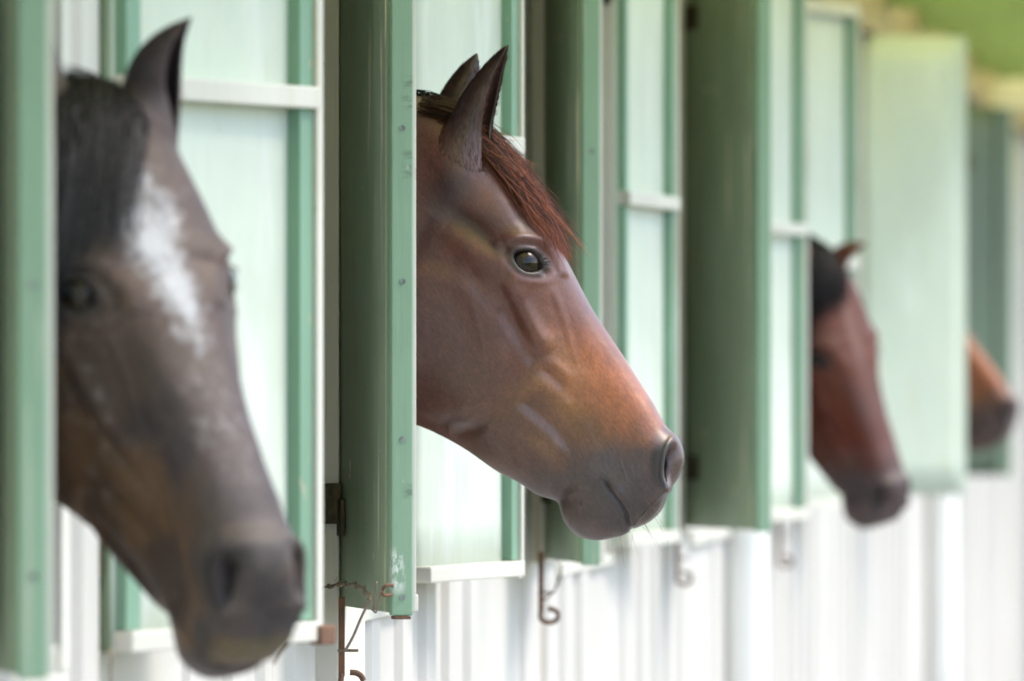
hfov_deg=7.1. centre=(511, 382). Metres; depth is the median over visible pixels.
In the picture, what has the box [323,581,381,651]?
tie wire
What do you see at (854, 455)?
horse
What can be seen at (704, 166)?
stable building
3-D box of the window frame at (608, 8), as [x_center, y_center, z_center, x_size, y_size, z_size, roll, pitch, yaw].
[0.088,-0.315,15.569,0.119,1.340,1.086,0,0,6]
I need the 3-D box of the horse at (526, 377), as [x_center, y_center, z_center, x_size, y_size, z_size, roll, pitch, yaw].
[-0.241,-0.018,12.447,1.003,0.972,0.302,0,0,3]
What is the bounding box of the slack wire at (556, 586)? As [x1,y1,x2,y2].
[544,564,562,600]
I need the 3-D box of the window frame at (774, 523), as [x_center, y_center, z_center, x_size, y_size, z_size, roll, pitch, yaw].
[0.603,-0.315,20.344,0.119,1.340,0.935,0,0,6]
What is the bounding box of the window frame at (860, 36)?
[859,34,861,298]
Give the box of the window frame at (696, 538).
[687,528,730,545]
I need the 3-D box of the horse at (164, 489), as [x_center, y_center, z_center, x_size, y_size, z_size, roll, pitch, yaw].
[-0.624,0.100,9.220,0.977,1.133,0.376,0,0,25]
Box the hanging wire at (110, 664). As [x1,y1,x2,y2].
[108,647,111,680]
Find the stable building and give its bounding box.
[0,0,1023,680]
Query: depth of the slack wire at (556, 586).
14.73 m
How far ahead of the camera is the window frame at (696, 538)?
18.21 m
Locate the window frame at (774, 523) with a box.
[772,520,792,526]
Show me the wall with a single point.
(61, 8)
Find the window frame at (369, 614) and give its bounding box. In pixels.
[365,609,390,620]
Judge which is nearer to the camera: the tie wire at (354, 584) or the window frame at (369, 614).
the tie wire at (354, 584)
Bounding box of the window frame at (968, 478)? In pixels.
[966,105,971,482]
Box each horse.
[53,17,312,680]
[416,45,683,560]
[808,232,910,537]
[966,330,1019,462]
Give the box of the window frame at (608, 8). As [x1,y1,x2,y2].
[555,0,616,576]
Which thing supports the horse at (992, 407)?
in the stable building

